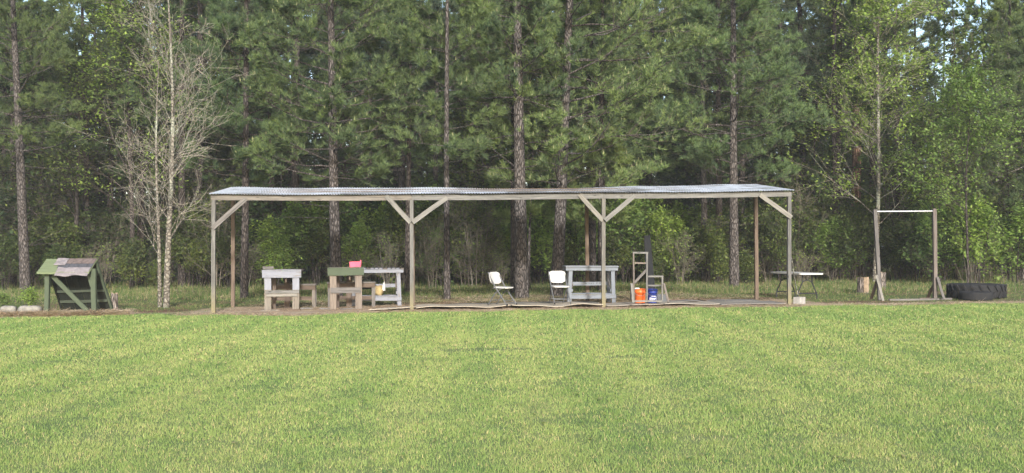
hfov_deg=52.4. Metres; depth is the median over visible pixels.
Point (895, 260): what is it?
understory shrub
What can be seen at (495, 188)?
understory shrub
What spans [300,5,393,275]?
background pine
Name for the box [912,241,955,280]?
twiggy shrub
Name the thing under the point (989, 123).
background pine
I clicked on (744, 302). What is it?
plywood sheet
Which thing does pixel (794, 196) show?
understory shrub
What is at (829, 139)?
understory tree
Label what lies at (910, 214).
understory shrub
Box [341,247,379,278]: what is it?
twiggy shrub
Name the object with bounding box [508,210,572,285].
understory shrub
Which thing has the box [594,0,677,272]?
background pine
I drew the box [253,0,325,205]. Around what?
background pine
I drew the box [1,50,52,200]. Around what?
background pine
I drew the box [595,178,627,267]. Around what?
understory shrub
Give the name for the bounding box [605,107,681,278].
understory tree
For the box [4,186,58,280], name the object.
understory shrub
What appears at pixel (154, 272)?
understory shrub
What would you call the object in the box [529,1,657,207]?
background pine
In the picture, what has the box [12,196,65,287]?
twiggy shrub
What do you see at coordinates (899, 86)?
background pine
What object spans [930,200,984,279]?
understory shrub
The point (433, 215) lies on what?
understory shrub
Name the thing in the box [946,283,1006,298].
tractor tyre
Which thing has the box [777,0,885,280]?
background pine
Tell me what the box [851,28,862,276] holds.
dead snag
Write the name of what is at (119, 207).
understory shrub
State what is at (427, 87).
background pine
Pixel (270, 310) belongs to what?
loose board
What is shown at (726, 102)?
background pine
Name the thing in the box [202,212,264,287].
understory shrub
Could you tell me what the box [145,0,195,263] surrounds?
background pine
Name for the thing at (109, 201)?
background pine
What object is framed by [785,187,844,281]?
understory shrub
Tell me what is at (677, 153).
background pine
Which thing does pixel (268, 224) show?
understory shrub
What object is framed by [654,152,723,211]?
understory tree
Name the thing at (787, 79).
background pine
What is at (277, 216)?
understory shrub
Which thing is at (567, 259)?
understory shrub
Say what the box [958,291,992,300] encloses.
tractor tyre
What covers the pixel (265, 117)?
background pine
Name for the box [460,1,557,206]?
background pine
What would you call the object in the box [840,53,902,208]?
background pine
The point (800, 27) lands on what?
background pine
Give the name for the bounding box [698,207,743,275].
twiggy shrub
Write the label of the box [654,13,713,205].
background pine
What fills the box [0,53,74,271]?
understory tree
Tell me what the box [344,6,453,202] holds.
background pine
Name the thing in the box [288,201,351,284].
understory shrub
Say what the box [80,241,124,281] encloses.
twiggy shrub
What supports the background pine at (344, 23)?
on the ground at (477, 349)
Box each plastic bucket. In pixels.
[635,289,645,302]
[648,289,657,302]
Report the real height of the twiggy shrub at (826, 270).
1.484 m
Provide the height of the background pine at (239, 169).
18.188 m
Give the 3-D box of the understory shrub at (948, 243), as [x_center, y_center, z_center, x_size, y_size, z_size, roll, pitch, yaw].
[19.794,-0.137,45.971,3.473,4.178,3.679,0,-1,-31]
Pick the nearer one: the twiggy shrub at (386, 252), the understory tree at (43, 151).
the twiggy shrub at (386, 252)
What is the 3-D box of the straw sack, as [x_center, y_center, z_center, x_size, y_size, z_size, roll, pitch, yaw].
[-3.706,1.446,28.733,0.421,0.408,0.309,0,-1,0]
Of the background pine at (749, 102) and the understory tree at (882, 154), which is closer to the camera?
the background pine at (749, 102)
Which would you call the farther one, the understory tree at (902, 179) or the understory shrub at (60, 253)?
the understory tree at (902, 179)
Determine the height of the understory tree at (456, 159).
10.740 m
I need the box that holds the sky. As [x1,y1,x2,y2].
[23,0,991,221]
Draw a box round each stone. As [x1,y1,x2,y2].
[0,305,16,312]
[17,305,42,312]
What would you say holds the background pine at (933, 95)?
on the ground at (477, 349)
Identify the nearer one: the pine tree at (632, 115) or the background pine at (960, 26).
the pine tree at (632, 115)
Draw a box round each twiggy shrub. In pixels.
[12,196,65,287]
[78,205,135,285]
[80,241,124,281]
[117,188,202,282]
[176,180,268,286]
[194,204,240,284]
[216,240,267,283]
[249,239,274,285]
[317,252,346,279]
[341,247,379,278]
[354,228,415,288]
[389,254,424,281]
[402,208,455,287]
[414,204,455,283]
[415,242,438,283]
[417,172,499,286]
[435,183,506,286]
[454,230,509,285]
[477,250,509,285]
[478,187,526,276]
[499,256,509,283]
[635,218,681,281]
[657,229,709,283]
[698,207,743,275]
[726,234,759,280]
[743,234,782,281]
[753,197,784,278]
[765,173,833,281]
[774,248,813,281]
[774,248,823,282]
[809,247,846,280]
[815,249,870,279]
[825,257,860,275]
[844,200,894,276]
[880,224,925,280]
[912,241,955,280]
[938,246,975,280]
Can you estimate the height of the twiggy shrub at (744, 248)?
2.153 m
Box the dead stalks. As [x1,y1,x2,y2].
[955,250,980,282]
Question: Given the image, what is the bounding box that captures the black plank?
[644,235,654,288]
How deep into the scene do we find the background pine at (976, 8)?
54.09 m
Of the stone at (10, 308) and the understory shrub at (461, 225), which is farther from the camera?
the understory shrub at (461, 225)
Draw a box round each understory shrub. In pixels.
[0,177,42,288]
[0,183,40,286]
[0,229,36,289]
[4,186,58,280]
[11,217,54,287]
[12,208,99,287]
[38,242,70,282]
[50,193,129,272]
[55,196,102,257]
[65,240,93,257]
[89,196,136,285]
[98,196,156,283]
[102,191,137,264]
[105,195,165,277]
[106,234,151,289]
[142,254,174,285]
[144,212,177,276]
[154,211,210,285]
[160,194,225,286]
[164,191,252,286]
[182,230,220,286]
[190,253,218,286]
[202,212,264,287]
[204,167,285,285]
[218,233,249,285]
[236,209,269,281]
[249,213,284,280]
[251,201,282,278]
[256,201,340,282]
[256,230,302,287]
[260,233,316,282]
[270,207,300,244]
[280,201,345,283]
[283,161,356,276]
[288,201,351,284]
[307,202,357,283]
[310,194,369,280]
[317,201,367,278]
[340,165,398,280]
[341,218,384,279]
[346,200,397,283]
[346,218,403,283]
[359,194,436,284]
[367,186,415,279]
[401,222,465,286]
[414,182,463,281]
[415,173,460,278]
[415,200,459,284]
[430,194,491,284]
[435,237,474,284]
[449,194,482,282]
[450,201,507,284]
[461,232,509,278]
[462,200,535,284]
[472,217,533,284]
[479,177,536,206]
[503,199,571,282]
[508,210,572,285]
[509,224,552,283]
[526,166,555,276]
[539,184,610,281]
[544,200,627,281]
[544,239,580,283]
[573,245,597,278]
[583,198,672,283]
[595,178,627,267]
[596,226,635,282]
[606,181,677,282]
[634,240,668,279]
[635,204,692,282]
[652,171,695,271]
[657,198,700,280]
[661,252,675,282]
[668,245,700,282]
[672,202,728,279]
[681,212,740,282]
[690,197,752,277]
[699,236,728,281]
[725,191,767,271]
[728,191,801,280]
[739,249,762,283]
[752,205,807,281]
[771,179,839,276]
[781,181,831,272]
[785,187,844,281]
[805,217,869,279]
[811,198,851,266]
[814,232,864,279]
[826,195,891,280]
[841,188,895,277]
[856,207,928,281]
[865,221,896,274]
[879,231,919,276]
[883,187,957,279]
[892,190,937,275]
[896,258,923,279]
[897,206,983,283]
[902,230,944,278]
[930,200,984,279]
[938,189,1011,283]
[942,192,985,274]
[944,181,1011,277]
[970,213,1019,277]
[985,201,1023,282]
[986,212,1021,278]
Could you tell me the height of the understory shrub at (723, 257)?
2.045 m
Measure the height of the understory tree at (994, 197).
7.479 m
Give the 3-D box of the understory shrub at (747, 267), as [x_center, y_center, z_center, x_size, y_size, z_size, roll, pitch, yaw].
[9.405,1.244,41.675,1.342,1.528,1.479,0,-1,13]
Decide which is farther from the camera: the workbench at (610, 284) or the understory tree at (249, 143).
the understory tree at (249, 143)
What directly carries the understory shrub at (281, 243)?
on the ground at (477, 349)
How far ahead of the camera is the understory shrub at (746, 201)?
50.94 m
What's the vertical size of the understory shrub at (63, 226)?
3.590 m
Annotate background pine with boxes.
[0,0,41,89]
[0,0,51,282]
[0,0,55,138]
[0,0,96,283]
[0,14,46,194]
[0,27,44,198]
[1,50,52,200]
[20,0,152,245]
[26,0,103,195]
[58,0,126,193]
[60,0,169,283]
[62,1,159,276]
[79,54,119,202]
[80,0,203,286]
[88,0,178,277]
[89,0,232,250]
[97,45,160,197]
[104,0,242,286]
[133,0,267,277]
[134,6,162,234]
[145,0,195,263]
[146,16,175,201]
[148,5,255,213]
[149,0,252,284]
[158,1,224,273]
[175,0,309,281]
[188,50,254,203]
[203,0,293,277]
[203,0,337,216]
[225,1,318,184]
[243,0,342,282]
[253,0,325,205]
[274,10,375,271]
[289,2,367,137]
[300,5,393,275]
[326,0,394,279]
[336,1,417,273]
[337,13,406,187]
[340,0,458,280]
[343,0,463,280]
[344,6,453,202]
[356,41,443,211]
[387,0,495,279]
[392,0,504,186]
[392,83,430,172]
[411,0,507,272]
[432,0,540,279]
[449,0,538,187]
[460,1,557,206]
[499,5,586,269]
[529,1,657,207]
[539,0,657,277]
[571,0,681,275]
[578,0,724,236]
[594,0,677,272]
[604,0,670,273]
[635,40,694,202]
[652,2,722,209]
[653,0,777,281]
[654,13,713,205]
[663,0,745,208]
[668,1,779,274]
[676,0,793,227]
[706,0,797,280]
[713,1,827,272]
[739,0,865,271]
[751,1,788,262]
[753,0,829,271]
[760,0,912,273]
[766,12,847,202]
[770,1,823,264]
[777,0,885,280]
[808,1,867,266]
[809,0,865,203]
[811,0,905,206]
[815,1,851,214]
[816,6,924,172]
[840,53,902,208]
[846,0,950,275]
[867,0,951,274]
[880,11,924,263]
[905,69,936,189]
[910,0,967,167]
[923,0,1022,270]
[931,24,1010,197]
[949,0,1023,278]
[952,1,1023,268]
[987,0,1023,174]
[988,10,1023,165]
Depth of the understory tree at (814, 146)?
44.94 m
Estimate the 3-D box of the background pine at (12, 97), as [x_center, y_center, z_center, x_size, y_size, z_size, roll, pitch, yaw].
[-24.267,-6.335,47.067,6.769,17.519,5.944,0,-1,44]
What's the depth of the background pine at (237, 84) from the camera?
60.04 m
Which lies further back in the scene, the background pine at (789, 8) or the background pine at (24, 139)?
the background pine at (789, 8)
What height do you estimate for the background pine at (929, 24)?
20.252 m
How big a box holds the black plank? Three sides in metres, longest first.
1.808 x 0.248 x 0.084 m
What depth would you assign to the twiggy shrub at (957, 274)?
42.69 m
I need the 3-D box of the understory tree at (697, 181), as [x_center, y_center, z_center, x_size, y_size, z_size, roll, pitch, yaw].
[8.916,-5.928,48.634,8.748,16.115,8.584,0,-1,-32]
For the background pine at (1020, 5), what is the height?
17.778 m
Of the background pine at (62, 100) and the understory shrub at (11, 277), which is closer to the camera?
the understory shrub at (11, 277)
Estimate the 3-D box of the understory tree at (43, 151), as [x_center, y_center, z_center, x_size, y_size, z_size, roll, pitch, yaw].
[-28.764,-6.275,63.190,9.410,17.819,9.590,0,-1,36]
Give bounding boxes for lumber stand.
[630,252,669,302]
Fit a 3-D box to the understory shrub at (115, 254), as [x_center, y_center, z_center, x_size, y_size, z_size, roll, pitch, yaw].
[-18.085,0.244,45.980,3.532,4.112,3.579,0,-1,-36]
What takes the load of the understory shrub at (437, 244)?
on the ground at (477, 349)
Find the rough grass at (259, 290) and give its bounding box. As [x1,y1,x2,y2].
[0,269,1023,313]
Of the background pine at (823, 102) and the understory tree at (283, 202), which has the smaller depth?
the understory tree at (283, 202)
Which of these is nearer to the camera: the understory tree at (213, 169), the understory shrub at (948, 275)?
the understory shrub at (948, 275)
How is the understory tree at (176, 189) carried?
on the ground at (477, 349)
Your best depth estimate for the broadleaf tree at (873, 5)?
39.99 m
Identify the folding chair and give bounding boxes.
[487,272,516,305]
[548,271,570,304]
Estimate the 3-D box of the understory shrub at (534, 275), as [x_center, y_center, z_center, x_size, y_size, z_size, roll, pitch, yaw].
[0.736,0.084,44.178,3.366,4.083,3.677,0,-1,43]
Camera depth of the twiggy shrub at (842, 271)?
43.68 m
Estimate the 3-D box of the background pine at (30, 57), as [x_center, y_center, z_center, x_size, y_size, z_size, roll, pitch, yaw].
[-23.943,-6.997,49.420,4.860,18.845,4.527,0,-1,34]
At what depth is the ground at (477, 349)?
10.77 m
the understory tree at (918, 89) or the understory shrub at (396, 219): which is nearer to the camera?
the understory shrub at (396, 219)
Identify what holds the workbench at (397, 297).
on the ground at (477, 349)
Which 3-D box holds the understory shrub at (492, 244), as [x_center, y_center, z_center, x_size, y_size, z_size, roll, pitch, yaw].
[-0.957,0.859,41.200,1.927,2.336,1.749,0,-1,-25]
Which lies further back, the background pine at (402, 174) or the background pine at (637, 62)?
the background pine at (637, 62)
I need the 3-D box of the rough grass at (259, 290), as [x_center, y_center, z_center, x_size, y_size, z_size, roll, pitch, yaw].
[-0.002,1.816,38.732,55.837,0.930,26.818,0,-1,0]
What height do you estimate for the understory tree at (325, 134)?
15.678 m
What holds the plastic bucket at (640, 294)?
on the plywood sheet at (657, 303)
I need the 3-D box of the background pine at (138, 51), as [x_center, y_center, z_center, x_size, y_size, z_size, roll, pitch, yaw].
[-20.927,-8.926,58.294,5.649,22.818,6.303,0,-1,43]
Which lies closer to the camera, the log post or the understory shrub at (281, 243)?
the log post
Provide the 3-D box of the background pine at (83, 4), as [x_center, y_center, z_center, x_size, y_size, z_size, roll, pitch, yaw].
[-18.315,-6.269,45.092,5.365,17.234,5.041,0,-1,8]
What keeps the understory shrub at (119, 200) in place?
on the ground at (477, 349)
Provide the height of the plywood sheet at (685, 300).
0.069 m
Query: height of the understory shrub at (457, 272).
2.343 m
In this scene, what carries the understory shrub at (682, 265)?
on the ground at (477, 349)
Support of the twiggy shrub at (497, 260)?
on the ground at (477, 349)
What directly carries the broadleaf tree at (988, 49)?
on the ground at (477, 349)
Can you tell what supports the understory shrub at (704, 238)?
on the ground at (477, 349)
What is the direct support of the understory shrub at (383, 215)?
on the ground at (477, 349)
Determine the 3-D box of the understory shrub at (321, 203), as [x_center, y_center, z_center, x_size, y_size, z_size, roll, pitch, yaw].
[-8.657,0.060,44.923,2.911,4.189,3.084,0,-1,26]
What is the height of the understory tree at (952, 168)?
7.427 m
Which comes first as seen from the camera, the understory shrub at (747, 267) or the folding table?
the folding table
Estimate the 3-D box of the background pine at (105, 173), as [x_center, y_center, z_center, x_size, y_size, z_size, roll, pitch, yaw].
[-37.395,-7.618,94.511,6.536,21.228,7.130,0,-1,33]
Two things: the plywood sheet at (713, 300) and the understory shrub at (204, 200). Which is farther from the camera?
the understory shrub at (204, 200)
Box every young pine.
[481,122,580,290]
[553,120,656,291]
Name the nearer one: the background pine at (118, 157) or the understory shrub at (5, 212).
the understory shrub at (5, 212)
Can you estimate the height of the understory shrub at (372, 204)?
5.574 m
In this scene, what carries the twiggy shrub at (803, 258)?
on the ground at (477, 349)
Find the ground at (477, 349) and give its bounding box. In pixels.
[0,256,1023,472]
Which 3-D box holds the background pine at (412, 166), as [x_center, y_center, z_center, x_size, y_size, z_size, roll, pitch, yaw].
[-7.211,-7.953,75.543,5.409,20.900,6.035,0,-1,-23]
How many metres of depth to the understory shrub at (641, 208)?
43.29 m
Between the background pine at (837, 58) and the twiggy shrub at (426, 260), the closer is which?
the twiggy shrub at (426, 260)
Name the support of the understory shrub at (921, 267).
on the ground at (477, 349)
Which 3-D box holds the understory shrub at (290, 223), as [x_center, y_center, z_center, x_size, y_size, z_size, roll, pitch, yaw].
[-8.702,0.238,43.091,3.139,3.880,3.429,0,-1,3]
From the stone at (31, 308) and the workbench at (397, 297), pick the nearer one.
the stone at (31, 308)
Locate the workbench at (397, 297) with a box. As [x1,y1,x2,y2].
[352,267,403,305]
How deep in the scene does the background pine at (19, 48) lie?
52.67 m
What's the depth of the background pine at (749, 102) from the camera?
42.92 m
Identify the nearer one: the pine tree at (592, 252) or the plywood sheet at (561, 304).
the plywood sheet at (561, 304)
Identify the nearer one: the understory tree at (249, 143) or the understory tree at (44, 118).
the understory tree at (44, 118)
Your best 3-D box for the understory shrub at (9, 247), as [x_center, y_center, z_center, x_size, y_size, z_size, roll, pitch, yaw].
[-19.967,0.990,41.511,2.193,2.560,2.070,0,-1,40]
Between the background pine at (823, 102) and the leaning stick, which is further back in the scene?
the background pine at (823, 102)
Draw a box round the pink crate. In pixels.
[349,260,360,266]
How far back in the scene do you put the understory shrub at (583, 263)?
42.88 m
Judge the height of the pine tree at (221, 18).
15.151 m
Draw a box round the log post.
[111,292,117,309]
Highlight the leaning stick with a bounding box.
[791,258,798,294]
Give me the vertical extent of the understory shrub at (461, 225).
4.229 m
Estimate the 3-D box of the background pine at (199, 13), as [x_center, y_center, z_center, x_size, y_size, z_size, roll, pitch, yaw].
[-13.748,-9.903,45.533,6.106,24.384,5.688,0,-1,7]
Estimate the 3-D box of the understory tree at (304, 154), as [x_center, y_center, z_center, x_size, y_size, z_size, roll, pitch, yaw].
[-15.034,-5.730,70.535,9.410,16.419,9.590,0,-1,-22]
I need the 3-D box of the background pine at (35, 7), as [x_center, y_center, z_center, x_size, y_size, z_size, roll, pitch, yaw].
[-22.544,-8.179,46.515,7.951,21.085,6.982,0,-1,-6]
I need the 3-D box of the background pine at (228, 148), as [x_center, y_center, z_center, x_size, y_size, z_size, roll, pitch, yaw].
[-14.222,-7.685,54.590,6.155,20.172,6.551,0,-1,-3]
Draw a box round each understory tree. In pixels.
[0,2,126,285]
[0,11,176,265]
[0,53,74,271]
[1,1,119,273]
[22,77,125,222]
[24,11,159,217]
[115,10,267,275]
[128,103,226,283]
[159,51,282,205]
[178,99,250,227]
[214,64,322,215]
[226,57,346,220]
[252,33,363,273]
[263,34,367,187]
[276,26,350,270]
[338,60,426,194]
[378,79,481,272]
[411,25,536,277]
[411,62,507,277]
[432,97,510,262]
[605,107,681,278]
[607,11,827,230]
[638,130,684,206]
[640,2,774,208]
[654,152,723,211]
[714,153,774,210]
[738,43,887,267]
[745,34,844,271]
[748,79,875,275]
[807,18,951,272]
[810,49,910,209]
[816,138,851,220]
[843,98,937,210]
[846,132,930,210]
[853,49,981,280]
[880,93,1010,281]
[881,0,1023,279]
[928,103,991,268]
[941,95,1023,280]
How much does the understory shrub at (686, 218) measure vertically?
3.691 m
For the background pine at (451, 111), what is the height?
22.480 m
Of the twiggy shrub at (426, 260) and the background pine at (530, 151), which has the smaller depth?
the twiggy shrub at (426, 260)
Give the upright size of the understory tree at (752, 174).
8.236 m
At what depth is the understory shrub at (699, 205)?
46.55 m
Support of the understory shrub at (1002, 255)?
on the ground at (477, 349)
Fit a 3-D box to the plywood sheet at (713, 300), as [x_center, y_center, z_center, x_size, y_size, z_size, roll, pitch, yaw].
[6.101,1.784,29.014,1.450,0.035,0.970,0,-1,-5]
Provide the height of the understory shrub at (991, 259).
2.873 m
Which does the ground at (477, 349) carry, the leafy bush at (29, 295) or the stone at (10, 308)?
the leafy bush at (29, 295)
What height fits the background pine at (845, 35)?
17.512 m
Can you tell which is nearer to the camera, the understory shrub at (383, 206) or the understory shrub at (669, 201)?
the understory shrub at (383, 206)
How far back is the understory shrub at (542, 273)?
42.59 m
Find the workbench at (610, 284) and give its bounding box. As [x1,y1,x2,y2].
[562,265,618,302]
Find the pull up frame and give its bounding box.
[870,209,944,300]
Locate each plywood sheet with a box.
[369,305,421,309]
[416,303,509,307]
[446,303,493,304]
[506,301,596,303]
[509,301,602,306]
[599,301,719,305]
[669,299,702,301]
[707,299,758,301]
[714,301,785,304]
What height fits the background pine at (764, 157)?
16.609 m
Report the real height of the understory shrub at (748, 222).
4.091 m
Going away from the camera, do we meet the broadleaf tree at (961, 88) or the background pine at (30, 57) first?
the broadleaf tree at (961, 88)
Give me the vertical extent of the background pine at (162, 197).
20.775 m
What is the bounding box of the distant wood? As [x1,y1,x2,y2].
[22,0,1019,258]
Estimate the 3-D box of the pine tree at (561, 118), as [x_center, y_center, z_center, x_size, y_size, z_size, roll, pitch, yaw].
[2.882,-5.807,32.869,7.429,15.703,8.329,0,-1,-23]
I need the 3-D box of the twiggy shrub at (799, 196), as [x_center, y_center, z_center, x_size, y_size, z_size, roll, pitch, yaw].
[11.835,-0.312,43.603,3.117,4.668,4.604,0,-1,-21]
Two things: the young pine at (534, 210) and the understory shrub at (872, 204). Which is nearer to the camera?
the young pine at (534, 210)
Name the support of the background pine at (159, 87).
on the ground at (477, 349)
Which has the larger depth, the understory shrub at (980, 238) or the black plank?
the understory shrub at (980, 238)
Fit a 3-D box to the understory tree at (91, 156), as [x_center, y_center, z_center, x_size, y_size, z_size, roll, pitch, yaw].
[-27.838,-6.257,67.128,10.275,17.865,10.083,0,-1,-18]
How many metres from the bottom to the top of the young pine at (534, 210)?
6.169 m
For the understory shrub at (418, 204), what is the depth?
44.85 m
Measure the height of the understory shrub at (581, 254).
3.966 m
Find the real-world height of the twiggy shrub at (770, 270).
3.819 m
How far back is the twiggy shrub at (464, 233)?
40.39 m
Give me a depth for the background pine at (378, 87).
61.91 m
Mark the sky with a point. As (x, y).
(977, 1)
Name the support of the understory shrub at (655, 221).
on the ground at (477, 349)
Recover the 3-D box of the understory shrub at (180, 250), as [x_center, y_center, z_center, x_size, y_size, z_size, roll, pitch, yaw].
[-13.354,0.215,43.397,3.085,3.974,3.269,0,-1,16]
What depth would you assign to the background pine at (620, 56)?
45.06 m
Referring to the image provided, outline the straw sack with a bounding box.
[371,282,384,294]
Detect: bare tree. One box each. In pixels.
[56,0,252,307]
[98,37,216,306]
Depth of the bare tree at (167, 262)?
28.63 m
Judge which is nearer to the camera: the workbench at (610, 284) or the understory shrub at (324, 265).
the workbench at (610, 284)
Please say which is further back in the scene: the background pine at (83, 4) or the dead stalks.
the background pine at (83, 4)
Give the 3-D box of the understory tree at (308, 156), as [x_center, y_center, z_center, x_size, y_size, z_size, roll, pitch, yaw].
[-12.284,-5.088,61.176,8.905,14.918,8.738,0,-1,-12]
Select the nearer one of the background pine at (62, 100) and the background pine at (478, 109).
the background pine at (478, 109)
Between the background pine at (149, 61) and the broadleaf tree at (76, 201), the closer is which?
the broadleaf tree at (76, 201)
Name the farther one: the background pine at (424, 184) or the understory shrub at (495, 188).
the background pine at (424, 184)
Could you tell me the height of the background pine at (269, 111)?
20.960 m
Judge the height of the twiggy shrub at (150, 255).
4.473 m
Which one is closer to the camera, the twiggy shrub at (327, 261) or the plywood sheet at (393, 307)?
the plywood sheet at (393, 307)
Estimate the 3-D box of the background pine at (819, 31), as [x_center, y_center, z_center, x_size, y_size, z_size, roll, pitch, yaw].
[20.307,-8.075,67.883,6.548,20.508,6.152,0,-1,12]
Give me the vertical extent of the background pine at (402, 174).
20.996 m
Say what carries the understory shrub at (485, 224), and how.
on the ground at (477, 349)
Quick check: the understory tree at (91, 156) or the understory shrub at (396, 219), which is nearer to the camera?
the understory shrub at (396, 219)
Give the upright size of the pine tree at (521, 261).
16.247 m
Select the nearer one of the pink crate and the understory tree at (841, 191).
the pink crate
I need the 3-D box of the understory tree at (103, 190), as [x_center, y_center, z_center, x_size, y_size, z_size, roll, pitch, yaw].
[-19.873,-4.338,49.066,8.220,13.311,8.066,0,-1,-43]
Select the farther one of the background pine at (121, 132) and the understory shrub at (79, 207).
the background pine at (121, 132)
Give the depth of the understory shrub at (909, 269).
43.14 m
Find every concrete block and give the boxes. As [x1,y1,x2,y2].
[657,294,666,301]
[793,297,804,303]
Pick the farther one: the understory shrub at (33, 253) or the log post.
the understory shrub at (33, 253)
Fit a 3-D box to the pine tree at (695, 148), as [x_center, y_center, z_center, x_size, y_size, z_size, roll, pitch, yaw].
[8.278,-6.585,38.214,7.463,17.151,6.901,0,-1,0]
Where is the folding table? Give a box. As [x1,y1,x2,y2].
[771,272,822,298]
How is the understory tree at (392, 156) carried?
on the ground at (477, 349)
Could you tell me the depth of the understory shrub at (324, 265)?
46.36 m
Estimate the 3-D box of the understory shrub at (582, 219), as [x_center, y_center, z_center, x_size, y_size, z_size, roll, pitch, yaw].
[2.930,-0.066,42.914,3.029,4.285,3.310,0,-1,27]
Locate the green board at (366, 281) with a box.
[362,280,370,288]
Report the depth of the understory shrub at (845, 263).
41.83 m
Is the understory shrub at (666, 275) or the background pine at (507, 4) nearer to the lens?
the understory shrub at (666, 275)
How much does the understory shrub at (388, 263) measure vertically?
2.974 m
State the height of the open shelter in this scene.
3.538 m
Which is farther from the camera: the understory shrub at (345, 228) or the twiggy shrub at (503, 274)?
the understory shrub at (345, 228)
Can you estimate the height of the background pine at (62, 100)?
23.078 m
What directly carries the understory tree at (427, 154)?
on the ground at (477, 349)
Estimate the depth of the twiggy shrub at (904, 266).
43.12 m
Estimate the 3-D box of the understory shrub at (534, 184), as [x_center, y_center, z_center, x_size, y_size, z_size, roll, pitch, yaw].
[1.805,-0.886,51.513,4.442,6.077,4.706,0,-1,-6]
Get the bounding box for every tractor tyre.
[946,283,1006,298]
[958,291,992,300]
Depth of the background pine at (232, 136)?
45.63 m
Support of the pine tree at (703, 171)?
on the ground at (477, 349)
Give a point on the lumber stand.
(632, 288)
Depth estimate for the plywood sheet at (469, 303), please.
28.49 m
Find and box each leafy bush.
[0,289,12,306]
[10,285,41,305]
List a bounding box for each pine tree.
[0,0,100,291]
[165,0,325,297]
[233,0,432,295]
[344,0,465,291]
[366,0,512,298]
[426,0,611,298]
[438,0,571,294]
[462,0,719,296]
[534,0,675,290]
[548,0,642,289]
[637,0,769,280]
[637,0,836,286]
[806,0,942,277]
[961,25,1023,282]
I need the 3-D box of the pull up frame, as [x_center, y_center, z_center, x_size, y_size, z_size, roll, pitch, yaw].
[10.973,0.507,28.894,1.872,2.563,0.735,0,-1,0]
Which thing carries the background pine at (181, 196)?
on the ground at (477, 349)
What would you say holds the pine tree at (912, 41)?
on the ground at (477, 349)
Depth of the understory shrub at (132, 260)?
41.42 m
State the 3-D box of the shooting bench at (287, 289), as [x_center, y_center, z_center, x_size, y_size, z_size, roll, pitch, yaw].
[-5.920,1.405,27.595,1.362,1.089,1.445,0,-1,-5]
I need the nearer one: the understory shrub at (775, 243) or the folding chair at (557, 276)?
the folding chair at (557, 276)
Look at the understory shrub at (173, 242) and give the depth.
42.91 m
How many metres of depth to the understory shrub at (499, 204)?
42.48 m
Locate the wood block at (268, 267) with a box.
[263,266,273,268]
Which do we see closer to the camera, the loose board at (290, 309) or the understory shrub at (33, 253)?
the loose board at (290, 309)
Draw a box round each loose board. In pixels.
[260,309,279,310]
[280,309,300,310]
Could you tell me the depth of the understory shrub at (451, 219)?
42.47 m
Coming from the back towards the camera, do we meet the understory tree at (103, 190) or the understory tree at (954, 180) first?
the understory tree at (954, 180)
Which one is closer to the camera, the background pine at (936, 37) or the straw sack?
the straw sack
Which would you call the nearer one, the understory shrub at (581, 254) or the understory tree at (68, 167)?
the understory shrub at (581, 254)
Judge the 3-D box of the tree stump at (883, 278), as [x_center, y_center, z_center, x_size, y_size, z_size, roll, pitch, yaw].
[12.831,1.533,35.997,0.247,0.640,0.252,0,-1,18]
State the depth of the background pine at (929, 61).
49.31 m
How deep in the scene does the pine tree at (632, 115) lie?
35.58 m
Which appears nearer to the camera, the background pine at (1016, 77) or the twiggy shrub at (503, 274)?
the twiggy shrub at (503, 274)
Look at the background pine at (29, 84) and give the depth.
54.85 m
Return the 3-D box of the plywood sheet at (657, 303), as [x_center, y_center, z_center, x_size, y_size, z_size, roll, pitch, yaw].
[3.881,1.771,27.528,2.989,0.077,1.139,0,-1,-5]
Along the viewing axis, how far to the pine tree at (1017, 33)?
40.07 m
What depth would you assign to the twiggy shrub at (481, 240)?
40.65 m
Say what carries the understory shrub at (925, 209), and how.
on the ground at (477, 349)
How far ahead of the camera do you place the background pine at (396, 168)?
46.02 m
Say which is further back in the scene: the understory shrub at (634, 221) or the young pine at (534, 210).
the understory shrub at (634, 221)
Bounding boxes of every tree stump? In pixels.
[857,276,868,293]
[881,272,885,288]
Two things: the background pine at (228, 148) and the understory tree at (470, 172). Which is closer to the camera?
the understory tree at (470, 172)
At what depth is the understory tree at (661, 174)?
73.45 m
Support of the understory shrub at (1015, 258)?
on the ground at (477, 349)
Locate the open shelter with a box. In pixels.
[209,184,795,312]
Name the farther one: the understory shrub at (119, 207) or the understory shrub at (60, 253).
the understory shrub at (119, 207)
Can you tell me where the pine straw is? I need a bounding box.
[0,275,1023,316]
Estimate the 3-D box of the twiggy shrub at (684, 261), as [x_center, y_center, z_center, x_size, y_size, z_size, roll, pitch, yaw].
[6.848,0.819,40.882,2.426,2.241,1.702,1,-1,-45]
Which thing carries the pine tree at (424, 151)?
on the ground at (477, 349)
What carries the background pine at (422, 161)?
on the ground at (477, 349)
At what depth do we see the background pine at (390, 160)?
66.15 m
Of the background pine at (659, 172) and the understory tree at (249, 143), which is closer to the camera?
the background pine at (659, 172)
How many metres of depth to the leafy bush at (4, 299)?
28.53 m
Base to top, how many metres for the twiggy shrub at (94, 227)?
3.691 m
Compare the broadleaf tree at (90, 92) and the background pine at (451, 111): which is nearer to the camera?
the broadleaf tree at (90, 92)
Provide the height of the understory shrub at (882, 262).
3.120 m
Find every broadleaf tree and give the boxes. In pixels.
[0,1,212,242]
[32,0,217,287]
[778,0,991,281]
[877,54,1023,282]
[918,0,1023,278]
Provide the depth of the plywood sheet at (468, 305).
26.91 m
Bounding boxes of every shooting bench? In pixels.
[262,269,316,309]
[327,267,375,309]
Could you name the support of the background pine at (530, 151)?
on the ground at (477, 349)
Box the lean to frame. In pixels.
[36,258,112,313]

